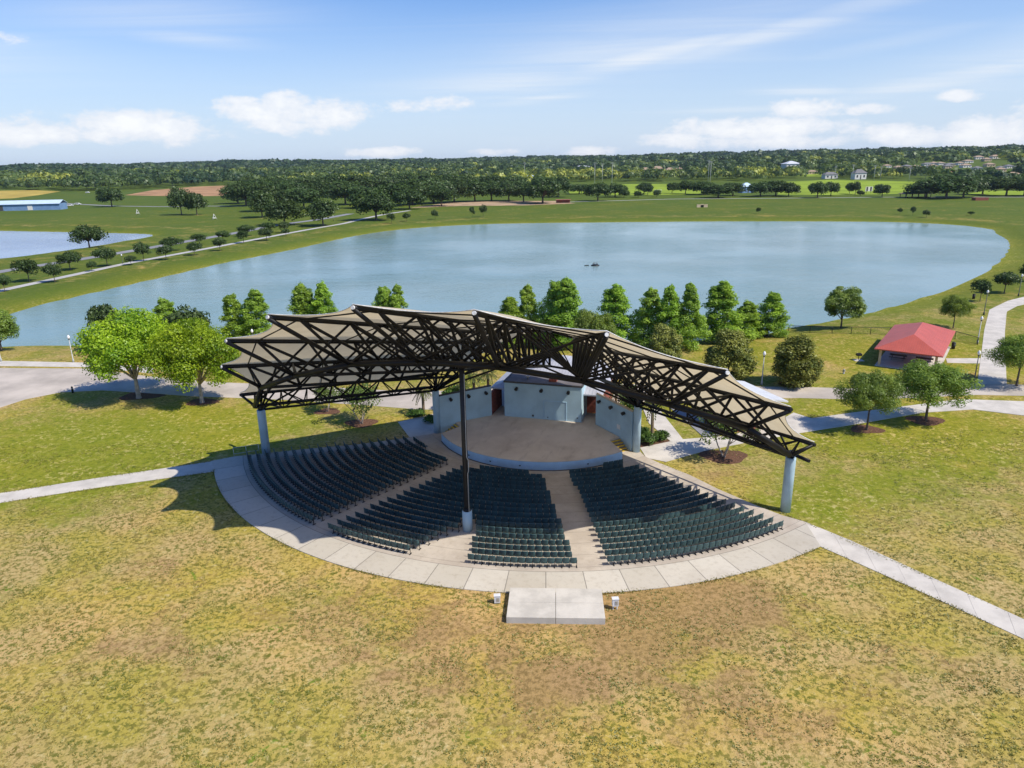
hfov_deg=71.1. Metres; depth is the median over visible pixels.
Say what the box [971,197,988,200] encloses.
brick enclosure
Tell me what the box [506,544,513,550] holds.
stadium seat
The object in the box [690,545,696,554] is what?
stadium seat
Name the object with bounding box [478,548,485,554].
stadium seat
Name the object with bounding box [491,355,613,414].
backstage building
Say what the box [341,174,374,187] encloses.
oak tree
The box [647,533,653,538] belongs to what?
stadium seat
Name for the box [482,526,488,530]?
stadium seat
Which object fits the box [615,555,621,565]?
stadium seat
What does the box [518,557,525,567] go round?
stadium seat
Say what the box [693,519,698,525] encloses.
stadium seat
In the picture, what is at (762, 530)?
stadium seat
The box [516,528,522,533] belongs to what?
stadium seat
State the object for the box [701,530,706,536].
stadium seat
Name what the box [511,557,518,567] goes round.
stadium seat
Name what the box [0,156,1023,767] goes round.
ground
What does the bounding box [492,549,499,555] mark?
stadium seat
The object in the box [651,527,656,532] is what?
stadium seat
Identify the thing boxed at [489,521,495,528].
stadium seat
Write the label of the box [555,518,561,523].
stadium seat
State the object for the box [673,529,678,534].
stadium seat
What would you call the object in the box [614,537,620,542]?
stadium seat
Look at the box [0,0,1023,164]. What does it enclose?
sky
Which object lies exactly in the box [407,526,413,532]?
stadium seat
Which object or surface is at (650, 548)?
stadium seat
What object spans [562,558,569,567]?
stadium seat
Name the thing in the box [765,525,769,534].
stadium seat
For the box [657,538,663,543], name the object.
stadium seat
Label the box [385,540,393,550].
stadium seat
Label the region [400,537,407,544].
stadium seat
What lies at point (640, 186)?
oak tree
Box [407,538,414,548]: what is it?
stadium seat
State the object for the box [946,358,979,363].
pavilion walk
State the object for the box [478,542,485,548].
stadium seat
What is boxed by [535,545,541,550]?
stadium seat
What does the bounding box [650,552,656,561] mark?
stadium seat
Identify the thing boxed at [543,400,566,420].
double door
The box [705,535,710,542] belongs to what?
stadium seat
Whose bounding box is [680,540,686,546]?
stadium seat
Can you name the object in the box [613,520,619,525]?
stadium seat
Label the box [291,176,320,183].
oak tree
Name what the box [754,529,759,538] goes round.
stadium seat
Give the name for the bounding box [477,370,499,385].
palm tree
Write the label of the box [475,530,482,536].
stadium seat
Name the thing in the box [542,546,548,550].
stadium seat
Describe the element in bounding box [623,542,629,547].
stadium seat
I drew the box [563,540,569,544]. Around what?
stadium seat
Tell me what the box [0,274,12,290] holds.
park tree
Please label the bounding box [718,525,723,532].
stadium seat
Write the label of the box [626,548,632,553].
stadium seat
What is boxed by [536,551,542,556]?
stadium seat
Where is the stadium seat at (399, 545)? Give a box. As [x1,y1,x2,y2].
[397,542,405,553]
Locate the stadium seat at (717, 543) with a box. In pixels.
[715,540,720,549]
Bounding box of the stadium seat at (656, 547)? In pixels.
[654,544,659,550]
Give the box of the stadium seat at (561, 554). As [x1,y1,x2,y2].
[558,551,564,557]
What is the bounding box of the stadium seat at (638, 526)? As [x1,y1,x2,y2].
[635,523,641,528]
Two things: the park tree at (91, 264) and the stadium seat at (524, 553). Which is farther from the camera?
the park tree at (91, 264)
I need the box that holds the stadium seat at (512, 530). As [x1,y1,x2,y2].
[509,528,515,533]
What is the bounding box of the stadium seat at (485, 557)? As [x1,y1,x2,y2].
[482,555,489,565]
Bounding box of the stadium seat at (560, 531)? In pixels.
[557,529,563,533]
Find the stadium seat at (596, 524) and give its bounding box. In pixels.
[593,522,599,527]
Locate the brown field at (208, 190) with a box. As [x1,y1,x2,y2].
[128,185,227,195]
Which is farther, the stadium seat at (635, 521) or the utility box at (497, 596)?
the stadium seat at (635, 521)
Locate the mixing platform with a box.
[506,588,604,624]
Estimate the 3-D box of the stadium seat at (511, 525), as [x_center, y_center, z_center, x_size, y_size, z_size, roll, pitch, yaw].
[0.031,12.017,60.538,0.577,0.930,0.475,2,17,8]
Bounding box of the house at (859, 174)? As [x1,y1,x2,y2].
[851,169,866,178]
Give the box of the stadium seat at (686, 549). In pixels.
[684,546,689,556]
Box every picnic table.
[889,353,906,358]
[916,356,933,363]
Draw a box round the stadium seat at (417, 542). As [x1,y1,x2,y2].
[413,539,420,549]
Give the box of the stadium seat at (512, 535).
[509,533,515,538]
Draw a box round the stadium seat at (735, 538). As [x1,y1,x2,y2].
[733,536,738,544]
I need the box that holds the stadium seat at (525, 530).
[523,528,529,533]
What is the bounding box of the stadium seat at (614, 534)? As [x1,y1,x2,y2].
[611,531,617,536]
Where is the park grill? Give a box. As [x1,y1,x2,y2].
[852,353,863,360]
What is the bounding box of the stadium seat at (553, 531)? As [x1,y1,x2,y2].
[550,529,556,533]
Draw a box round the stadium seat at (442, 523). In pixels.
[440,520,446,528]
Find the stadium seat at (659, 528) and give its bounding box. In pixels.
[657,526,662,531]
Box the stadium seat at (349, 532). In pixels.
[347,529,354,540]
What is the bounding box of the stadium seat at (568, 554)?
[565,551,571,556]
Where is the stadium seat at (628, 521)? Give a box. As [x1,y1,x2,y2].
[626,519,631,524]
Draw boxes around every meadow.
[797,174,838,176]
[965,191,1023,195]
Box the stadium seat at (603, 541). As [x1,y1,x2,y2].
[599,538,606,543]
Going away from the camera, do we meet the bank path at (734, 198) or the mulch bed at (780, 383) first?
the mulch bed at (780, 383)
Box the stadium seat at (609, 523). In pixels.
[606,521,612,526]
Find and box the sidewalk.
[0,361,153,373]
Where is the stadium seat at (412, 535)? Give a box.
[410,532,416,539]
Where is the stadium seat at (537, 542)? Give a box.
[534,540,540,544]
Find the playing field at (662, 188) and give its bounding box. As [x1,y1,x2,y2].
[569,184,702,194]
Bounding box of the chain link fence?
[788,325,978,344]
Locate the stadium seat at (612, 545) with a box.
[609,543,615,548]
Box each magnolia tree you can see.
[644,323,683,358]
[702,328,758,380]
[770,333,825,389]
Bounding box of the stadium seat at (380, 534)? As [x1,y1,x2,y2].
[377,531,383,538]
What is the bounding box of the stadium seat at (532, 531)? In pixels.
[529,528,535,533]
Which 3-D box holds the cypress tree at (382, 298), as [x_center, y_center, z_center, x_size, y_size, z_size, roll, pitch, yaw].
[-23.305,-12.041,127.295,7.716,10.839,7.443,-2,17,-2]
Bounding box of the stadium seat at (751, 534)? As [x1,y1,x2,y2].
[749,531,754,540]
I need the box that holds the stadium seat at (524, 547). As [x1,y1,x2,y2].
[521,545,527,550]
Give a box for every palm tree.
[409,386,431,413]
[453,383,471,391]
[465,372,484,387]
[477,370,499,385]
[605,384,624,404]
[642,393,663,432]
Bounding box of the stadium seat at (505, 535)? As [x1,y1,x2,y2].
[502,533,509,538]
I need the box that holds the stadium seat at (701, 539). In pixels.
[699,537,704,542]
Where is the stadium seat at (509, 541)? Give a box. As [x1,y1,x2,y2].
[506,539,512,543]
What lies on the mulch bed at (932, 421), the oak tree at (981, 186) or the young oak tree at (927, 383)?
the young oak tree at (927, 383)
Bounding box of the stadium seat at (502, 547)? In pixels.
[499,544,506,551]
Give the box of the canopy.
[220,304,815,532]
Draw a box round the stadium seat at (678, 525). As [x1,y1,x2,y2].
[675,523,681,528]
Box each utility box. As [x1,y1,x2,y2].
[494,593,500,602]
[612,596,618,609]
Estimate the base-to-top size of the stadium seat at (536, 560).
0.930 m
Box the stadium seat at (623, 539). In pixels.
[620,536,627,541]
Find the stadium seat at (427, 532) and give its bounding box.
[425,529,432,539]
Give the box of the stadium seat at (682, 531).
[679,528,684,533]
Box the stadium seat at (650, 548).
[647,545,653,551]
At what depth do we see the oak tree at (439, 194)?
502.50 m
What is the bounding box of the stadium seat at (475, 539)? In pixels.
[472,536,478,541]
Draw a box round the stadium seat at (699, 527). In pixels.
[697,524,702,530]
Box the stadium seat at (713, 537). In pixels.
[711,534,716,541]
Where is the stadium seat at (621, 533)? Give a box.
[618,531,624,536]
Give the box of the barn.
[0,200,67,210]
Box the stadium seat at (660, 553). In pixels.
[657,551,663,560]
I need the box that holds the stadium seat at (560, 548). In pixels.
[557,545,563,550]
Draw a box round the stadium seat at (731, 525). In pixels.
[729,523,734,529]
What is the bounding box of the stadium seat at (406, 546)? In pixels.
[403,544,411,554]
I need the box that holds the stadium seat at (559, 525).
[556,523,562,528]
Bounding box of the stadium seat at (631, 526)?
[629,524,634,529]
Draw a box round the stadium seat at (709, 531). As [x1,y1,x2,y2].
[707,528,712,534]
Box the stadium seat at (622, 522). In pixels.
[619,520,625,524]
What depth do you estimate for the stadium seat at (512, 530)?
59.44 m
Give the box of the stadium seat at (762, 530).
[760,527,764,536]
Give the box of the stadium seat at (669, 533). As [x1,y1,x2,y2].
[667,530,672,535]
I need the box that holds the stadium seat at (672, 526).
[670,524,675,529]
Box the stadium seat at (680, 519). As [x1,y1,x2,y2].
[678,516,683,521]
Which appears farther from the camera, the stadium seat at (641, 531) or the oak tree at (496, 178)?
the oak tree at (496, 178)
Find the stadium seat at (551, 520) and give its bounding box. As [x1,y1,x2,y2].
[548,518,554,523]
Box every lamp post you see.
[67,335,74,361]
[760,351,765,384]
[973,350,980,384]
[976,316,982,343]
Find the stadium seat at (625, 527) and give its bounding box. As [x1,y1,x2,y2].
[622,525,628,530]
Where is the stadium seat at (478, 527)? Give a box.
[476,525,482,530]
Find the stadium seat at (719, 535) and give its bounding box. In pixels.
[717,533,722,539]
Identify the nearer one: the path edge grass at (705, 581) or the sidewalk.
the path edge grass at (705, 581)
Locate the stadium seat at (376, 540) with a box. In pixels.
[373,537,381,547]
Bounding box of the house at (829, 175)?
[821,172,837,178]
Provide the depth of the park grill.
109.43 m
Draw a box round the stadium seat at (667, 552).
[664,550,670,559]
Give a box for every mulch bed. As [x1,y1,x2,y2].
[119,392,164,399]
[185,398,218,405]
[314,408,339,413]
[345,419,377,427]
[640,438,668,446]
[698,450,747,463]
[779,381,811,387]
[851,425,885,432]
[905,416,944,425]
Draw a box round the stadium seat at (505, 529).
[502,527,508,532]
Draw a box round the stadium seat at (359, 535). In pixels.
[357,532,365,543]
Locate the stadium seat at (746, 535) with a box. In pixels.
[744,533,748,541]
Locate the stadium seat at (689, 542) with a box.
[686,539,692,545]
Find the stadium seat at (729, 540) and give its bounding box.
[727,537,732,546]
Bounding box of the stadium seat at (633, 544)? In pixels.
[630,541,636,546]
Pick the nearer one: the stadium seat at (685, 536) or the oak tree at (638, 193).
the stadium seat at (685, 536)
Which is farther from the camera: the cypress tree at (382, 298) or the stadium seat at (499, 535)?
the cypress tree at (382, 298)
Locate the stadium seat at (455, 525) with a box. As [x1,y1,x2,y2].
[452,522,459,532]
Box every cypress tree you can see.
[152,296,176,330]
[218,292,255,337]
[233,288,271,336]
[286,282,315,314]
[306,280,338,314]
[371,286,391,306]
[387,284,408,308]
[498,296,527,346]
[513,284,539,346]
[533,280,572,344]
[542,276,582,349]
[596,283,646,341]
[627,286,668,346]
[649,284,685,349]
[670,282,712,350]
[696,280,760,342]
[737,300,767,339]
[751,291,790,337]
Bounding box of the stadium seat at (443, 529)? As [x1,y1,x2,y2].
[440,526,447,536]
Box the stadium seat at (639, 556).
[636,553,642,563]
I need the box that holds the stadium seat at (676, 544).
[674,541,679,547]
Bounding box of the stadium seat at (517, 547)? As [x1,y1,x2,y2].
[514,545,520,550]
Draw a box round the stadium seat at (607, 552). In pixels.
[604,550,611,555]
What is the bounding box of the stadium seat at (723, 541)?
[721,538,726,548]
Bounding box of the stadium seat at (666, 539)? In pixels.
[664,537,669,542]
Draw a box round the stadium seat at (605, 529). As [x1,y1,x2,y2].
[602,527,608,531]
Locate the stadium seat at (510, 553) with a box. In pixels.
[507,550,513,555]
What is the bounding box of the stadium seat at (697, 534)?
[695,531,700,536]
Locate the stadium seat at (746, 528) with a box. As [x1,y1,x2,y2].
[744,525,749,532]
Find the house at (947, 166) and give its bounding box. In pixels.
[941,164,952,167]
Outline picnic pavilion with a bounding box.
[874,322,955,369]
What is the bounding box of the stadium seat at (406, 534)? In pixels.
[404,531,410,538]
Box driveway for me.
[671,408,732,436]
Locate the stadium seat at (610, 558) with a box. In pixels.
[607,556,614,565]
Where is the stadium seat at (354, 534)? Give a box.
[352,531,359,541]
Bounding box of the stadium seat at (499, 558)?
[496,556,503,566]
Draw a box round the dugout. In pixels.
[555,199,570,202]
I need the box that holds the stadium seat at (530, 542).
[527,539,533,544]
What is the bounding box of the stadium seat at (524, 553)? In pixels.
[521,551,528,557]
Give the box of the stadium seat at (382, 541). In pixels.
[379,538,387,549]
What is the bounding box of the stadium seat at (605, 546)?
[602,544,608,549]
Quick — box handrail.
[233,444,258,454]
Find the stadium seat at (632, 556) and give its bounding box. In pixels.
[629,554,635,563]
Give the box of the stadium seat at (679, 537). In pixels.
[676,535,682,540]
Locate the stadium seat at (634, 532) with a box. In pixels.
[631,529,637,534]
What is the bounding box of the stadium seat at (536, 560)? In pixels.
[533,557,539,563]
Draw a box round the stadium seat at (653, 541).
[650,539,656,544]
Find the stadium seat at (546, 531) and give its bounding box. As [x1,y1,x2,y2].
[543,529,549,533]
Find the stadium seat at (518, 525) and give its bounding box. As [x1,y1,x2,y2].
[515,523,521,527]
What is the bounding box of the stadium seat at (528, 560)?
[525,557,532,567]
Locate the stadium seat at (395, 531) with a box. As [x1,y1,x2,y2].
[392,528,398,535]
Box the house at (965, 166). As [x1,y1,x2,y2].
[959,164,971,167]
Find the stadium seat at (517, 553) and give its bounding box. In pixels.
[514,551,520,556]
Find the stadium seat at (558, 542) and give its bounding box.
[555,540,562,545]
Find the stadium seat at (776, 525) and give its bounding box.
[774,522,778,531]
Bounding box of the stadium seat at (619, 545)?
[616,542,622,548]
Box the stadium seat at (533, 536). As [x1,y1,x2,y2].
[530,534,536,539]
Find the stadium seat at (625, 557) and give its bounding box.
[622,555,628,564]
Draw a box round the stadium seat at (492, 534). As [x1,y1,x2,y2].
[489,532,495,537]
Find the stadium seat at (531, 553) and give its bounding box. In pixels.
[528,551,535,557]
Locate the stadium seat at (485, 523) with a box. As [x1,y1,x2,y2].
[482,520,488,525]
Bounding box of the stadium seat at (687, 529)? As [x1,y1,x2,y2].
[685,527,690,532]
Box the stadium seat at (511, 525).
[509,522,515,528]
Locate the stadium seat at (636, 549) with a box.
[633,547,639,552]
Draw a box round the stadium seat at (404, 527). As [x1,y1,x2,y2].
[401,524,407,531]
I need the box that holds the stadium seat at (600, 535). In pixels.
[597,532,604,537]
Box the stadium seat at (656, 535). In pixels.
[654,532,659,537]
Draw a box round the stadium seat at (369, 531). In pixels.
[366,528,372,536]
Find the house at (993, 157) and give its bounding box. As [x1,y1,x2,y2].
[989,155,999,158]
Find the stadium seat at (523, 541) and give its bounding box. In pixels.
[520,539,526,544]
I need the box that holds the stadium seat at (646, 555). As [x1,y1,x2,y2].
[643,552,649,562]
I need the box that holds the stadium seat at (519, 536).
[516,533,522,538]
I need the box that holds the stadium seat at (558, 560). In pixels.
[555,558,561,563]
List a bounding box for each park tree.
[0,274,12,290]
[10,257,39,281]
[40,262,61,281]
[55,250,81,269]
[85,303,119,327]
[86,261,96,268]
[90,246,116,265]
[124,255,136,262]
[132,241,151,259]
[154,245,172,259]
[158,236,184,246]
[162,304,211,326]
[186,242,202,254]
[189,234,206,243]
[212,237,226,247]
[215,230,230,236]
[236,225,255,231]
[236,230,247,242]
[257,227,273,240]
[259,221,275,228]
[278,221,290,229]
[281,228,289,233]
[386,213,395,222]
[402,213,410,218]
[431,210,438,215]
[469,207,475,213]
[479,204,486,212]
[922,209,929,215]
[969,278,991,299]
[991,271,1023,292]
[1019,265,1023,274]
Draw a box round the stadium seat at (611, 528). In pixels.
[609,526,614,531]
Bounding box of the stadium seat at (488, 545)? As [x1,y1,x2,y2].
[485,543,492,549]
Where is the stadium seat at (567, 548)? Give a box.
[564,545,570,550]
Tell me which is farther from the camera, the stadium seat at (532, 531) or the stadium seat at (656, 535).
the stadium seat at (532, 531)
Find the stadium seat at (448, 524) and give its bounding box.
[446,521,453,530]
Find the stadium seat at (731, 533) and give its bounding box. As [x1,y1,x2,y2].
[728,530,733,537]
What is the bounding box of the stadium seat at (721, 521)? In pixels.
[719,518,724,524]
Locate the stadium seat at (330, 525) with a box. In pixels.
[327,522,335,533]
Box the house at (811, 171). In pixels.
[806,170,817,173]
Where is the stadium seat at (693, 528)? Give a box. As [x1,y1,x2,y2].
[691,525,696,531]
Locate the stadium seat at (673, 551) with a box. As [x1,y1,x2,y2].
[670,548,676,558]
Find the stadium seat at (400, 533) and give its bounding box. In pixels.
[398,530,404,537]
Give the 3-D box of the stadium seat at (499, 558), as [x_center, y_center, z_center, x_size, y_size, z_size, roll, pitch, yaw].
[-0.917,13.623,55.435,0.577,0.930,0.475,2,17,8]
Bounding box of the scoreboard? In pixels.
[865,187,872,191]
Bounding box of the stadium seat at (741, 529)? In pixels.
[739,527,744,534]
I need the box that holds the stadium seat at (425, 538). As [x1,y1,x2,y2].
[422,535,429,545]
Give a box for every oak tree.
[67,224,109,247]
[94,187,124,206]
[165,186,189,214]
[184,192,208,214]
[217,184,239,203]
[221,181,259,205]
[241,179,274,184]
[246,183,288,202]
[247,190,275,217]
[263,199,308,221]
[265,177,294,185]
[272,180,308,197]
[285,187,318,207]
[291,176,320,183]
[301,179,331,201]
[305,198,340,225]
[316,174,345,182]
[321,179,361,204]
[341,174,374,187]
[346,186,382,201]
[348,190,397,219]
[369,174,401,187]
[373,182,408,197]
[391,188,426,208]
[393,172,418,181]
[397,178,434,204]
[416,172,442,181]
[423,178,457,203]
[426,187,459,205]
[437,173,460,180]
[438,177,468,201]
[459,173,486,182]
[459,180,489,201]
[476,174,508,183]
[478,180,500,200]
[496,181,520,200]
[500,176,528,183]
[506,180,534,201]
[525,176,562,203]
[541,175,572,196]
[568,184,586,193]
[581,182,613,200]
[608,183,628,196]
[618,189,629,195]
[634,191,643,195]
[635,182,647,191]
[643,183,653,194]
[653,189,660,196]
[666,183,678,190]
[676,180,694,193]
[690,181,714,194]
[701,184,734,197]
[721,182,748,195]
[748,181,774,196]
[764,180,793,195]
[779,182,801,196]
[807,181,829,197]
[825,181,840,195]
[832,369,905,429]
[845,182,853,193]
[849,181,861,192]
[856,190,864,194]
[873,184,891,195]
[890,358,984,421]
[902,180,948,197]
[916,173,979,197]
[938,293,977,327]
[950,176,990,196]
[974,174,996,194]
[981,333,1023,385]
[984,176,1023,195]
[1012,173,1023,195]
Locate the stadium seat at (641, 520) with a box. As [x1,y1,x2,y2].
[638,517,644,522]
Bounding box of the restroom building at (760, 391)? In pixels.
[737,380,787,431]
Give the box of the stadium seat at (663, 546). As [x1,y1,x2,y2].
[660,543,666,549]
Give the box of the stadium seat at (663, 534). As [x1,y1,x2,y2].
[660,531,666,536]
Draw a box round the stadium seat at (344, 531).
[342,528,349,538]
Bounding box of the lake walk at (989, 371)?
[978,297,1023,383]
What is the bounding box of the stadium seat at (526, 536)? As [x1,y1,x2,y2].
[523,534,529,538]
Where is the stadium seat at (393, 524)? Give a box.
[390,522,396,528]
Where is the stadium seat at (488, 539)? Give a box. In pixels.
[485,537,492,543]
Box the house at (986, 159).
[981,158,991,160]
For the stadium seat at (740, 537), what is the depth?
57.77 m
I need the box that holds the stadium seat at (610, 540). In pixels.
[607,537,613,542]
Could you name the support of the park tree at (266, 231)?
on the ground at (848, 494)
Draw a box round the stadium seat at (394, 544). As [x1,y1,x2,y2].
[391,541,399,552]
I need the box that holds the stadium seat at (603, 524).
[600,521,606,526]
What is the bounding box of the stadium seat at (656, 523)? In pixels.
[654,520,659,526]
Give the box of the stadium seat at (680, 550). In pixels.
[677,548,683,557]
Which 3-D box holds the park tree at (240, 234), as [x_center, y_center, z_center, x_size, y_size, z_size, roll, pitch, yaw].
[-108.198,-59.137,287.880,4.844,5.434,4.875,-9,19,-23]
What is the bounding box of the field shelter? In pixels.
[898,192,932,197]
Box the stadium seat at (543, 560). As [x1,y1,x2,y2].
[540,558,547,567]
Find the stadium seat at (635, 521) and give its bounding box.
[632,518,638,523]
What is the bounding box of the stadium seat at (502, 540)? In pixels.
[499,538,505,543]
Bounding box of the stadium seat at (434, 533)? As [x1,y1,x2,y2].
[431,530,438,540]
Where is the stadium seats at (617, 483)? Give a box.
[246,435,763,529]
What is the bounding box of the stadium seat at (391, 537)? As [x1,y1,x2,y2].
[389,534,395,541]
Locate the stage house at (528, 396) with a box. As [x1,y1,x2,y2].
[503,373,586,421]
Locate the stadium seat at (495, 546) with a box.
[492,543,499,551]
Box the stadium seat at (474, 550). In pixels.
[471,548,478,554]
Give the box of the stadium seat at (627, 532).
[625,530,630,535]
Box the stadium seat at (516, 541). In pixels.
[513,539,519,544]
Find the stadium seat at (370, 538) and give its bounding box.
[368,536,376,546]
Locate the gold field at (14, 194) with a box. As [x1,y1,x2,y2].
[0,190,59,198]
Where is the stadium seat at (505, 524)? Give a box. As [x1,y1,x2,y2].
[502,522,508,527]
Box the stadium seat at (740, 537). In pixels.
[738,534,743,543]
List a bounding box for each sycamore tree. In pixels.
[70,305,171,398]
[138,317,240,402]
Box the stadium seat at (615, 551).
[612,549,618,554]
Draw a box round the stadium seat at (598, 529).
[595,527,601,532]
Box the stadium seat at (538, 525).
[536,523,541,528]
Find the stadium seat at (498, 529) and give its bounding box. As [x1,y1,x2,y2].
[496,527,502,532]
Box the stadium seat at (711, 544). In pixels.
[709,541,714,550]
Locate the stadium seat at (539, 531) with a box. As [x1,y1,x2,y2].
[536,529,542,533]
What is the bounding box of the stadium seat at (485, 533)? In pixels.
[482,531,488,536]
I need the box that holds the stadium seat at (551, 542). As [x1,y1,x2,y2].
[548,540,554,545]
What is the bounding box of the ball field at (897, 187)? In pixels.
[778,180,914,194]
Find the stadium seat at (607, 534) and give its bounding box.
[604,532,610,537]
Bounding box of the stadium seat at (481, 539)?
[479,536,485,542]
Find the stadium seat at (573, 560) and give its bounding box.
[570,557,576,567]
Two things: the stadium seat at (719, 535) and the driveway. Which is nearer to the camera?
the stadium seat at (719, 535)
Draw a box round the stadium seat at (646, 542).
[644,540,649,545]
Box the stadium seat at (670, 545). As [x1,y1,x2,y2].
[667,543,673,548]
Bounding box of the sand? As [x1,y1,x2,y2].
[413,201,573,207]
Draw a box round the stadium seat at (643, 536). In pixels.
[641,534,646,539]
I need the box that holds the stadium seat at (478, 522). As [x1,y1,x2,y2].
[476,519,482,525]
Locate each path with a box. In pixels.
[0,210,411,291]
[0,461,213,502]
[398,414,433,436]
[580,197,863,201]
[640,399,1023,461]
[644,409,682,441]
[806,523,1023,638]
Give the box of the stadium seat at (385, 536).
[383,533,389,540]
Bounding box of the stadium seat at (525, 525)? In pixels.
[522,523,528,527]
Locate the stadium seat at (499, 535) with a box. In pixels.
[496,532,502,537]
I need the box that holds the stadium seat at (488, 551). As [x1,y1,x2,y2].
[485,549,492,555]
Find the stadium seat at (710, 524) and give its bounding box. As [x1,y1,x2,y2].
[708,521,713,527]
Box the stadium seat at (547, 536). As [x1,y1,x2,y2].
[544,534,550,539]
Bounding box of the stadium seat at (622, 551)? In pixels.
[619,549,625,554]
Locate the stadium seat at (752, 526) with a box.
[749,523,754,531]
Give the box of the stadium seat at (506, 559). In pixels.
[503,556,510,566]
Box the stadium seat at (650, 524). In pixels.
[648,521,653,526]
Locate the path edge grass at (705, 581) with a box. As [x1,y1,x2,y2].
[0,437,1022,637]
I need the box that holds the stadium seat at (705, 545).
[703,543,708,552]
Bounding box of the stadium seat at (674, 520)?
[672,517,677,522]
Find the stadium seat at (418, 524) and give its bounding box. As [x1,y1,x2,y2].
[416,521,422,528]
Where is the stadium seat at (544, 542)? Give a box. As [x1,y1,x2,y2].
[541,540,547,545]
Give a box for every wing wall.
[439,384,491,432]
[596,392,633,450]
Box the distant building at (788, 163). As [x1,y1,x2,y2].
[781,161,799,168]
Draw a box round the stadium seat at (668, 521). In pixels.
[666,518,671,523]
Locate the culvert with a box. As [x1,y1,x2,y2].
[697,204,707,206]
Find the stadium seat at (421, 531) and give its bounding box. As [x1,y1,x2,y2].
[419,528,425,534]
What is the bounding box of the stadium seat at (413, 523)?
[410,520,416,527]
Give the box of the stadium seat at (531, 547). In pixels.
[528,545,534,550]
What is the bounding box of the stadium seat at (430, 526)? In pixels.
[428,524,434,530]
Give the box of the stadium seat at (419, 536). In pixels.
[416,533,423,544]
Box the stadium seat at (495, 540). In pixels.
[492,538,499,543]
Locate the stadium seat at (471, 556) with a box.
[467,553,475,564]
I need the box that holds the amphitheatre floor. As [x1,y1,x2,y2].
[211,433,819,592]
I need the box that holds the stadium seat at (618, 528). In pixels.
[615,525,621,530]
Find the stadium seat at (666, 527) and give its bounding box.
[663,525,669,530]
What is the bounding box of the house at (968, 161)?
[962,160,973,162]
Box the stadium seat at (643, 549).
[640,546,646,552]
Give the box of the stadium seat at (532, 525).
[529,523,535,528]
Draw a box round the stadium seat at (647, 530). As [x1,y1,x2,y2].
[644,528,650,533]
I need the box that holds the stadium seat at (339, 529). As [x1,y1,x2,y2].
[337,526,344,536]
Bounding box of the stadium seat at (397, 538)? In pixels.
[394,536,401,542]
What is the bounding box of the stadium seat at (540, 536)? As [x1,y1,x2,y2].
[537,534,543,539]
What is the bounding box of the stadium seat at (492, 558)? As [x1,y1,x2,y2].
[489,555,496,565]
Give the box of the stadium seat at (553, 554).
[550,551,557,557]
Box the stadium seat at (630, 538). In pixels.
[627,535,633,541]
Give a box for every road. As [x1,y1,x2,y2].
[0,214,349,272]
[0,368,1023,409]
[67,203,183,206]
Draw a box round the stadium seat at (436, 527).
[434,525,441,535]
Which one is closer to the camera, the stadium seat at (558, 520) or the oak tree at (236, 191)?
the stadium seat at (558, 520)
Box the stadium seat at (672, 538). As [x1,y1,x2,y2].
[670,536,676,541]
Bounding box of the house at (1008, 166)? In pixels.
[1003,164,1013,167]
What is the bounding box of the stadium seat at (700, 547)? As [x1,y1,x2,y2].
[697,544,702,553]
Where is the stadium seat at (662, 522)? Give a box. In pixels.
[660,519,665,524]
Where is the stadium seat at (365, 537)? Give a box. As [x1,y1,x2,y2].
[362,534,370,544]
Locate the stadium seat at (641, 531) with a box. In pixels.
[638,528,644,534]
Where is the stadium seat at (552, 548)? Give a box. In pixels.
[549,546,556,550]
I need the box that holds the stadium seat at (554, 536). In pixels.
[551,534,557,539]
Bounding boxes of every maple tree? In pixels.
[0,309,20,350]
[572,308,598,351]
[589,311,616,334]
[824,286,867,327]
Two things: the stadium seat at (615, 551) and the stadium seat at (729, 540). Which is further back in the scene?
the stadium seat at (729, 540)
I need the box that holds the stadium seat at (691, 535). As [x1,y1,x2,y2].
[689,532,694,538]
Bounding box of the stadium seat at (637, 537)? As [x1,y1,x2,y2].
[634,535,640,540]
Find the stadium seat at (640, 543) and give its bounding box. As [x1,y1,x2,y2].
[637,540,643,546]
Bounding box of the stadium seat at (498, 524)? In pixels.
[495,521,501,526]
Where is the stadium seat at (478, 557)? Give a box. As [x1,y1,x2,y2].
[475,554,482,564]
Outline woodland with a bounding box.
[0,143,1023,187]
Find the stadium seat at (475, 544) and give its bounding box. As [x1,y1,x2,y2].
[472,542,478,548]
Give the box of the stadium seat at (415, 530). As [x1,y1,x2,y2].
[413,527,419,533]
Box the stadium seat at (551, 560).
[548,558,554,567]
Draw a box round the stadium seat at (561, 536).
[558,534,564,539]
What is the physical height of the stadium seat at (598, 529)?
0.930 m
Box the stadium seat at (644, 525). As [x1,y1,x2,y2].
[641,522,647,527]
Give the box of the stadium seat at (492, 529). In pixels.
[489,526,495,533]
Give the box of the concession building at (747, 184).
[738,183,751,192]
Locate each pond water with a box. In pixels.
[0,231,152,258]
[1,221,1009,346]
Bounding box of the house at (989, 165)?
[983,163,995,166]
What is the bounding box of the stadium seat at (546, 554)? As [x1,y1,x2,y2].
[543,552,549,556]
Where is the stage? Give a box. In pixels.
[441,406,627,470]
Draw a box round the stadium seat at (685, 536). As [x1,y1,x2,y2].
[683,533,688,541]
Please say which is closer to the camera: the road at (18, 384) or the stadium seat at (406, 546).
the stadium seat at (406, 546)
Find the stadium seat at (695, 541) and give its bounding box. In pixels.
[693,538,698,543]
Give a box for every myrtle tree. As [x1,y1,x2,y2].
[311,386,342,411]
[328,383,382,423]
[697,412,760,457]
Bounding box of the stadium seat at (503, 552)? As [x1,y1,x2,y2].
[500,550,506,556]
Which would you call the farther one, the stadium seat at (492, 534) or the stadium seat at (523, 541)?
the stadium seat at (492, 534)

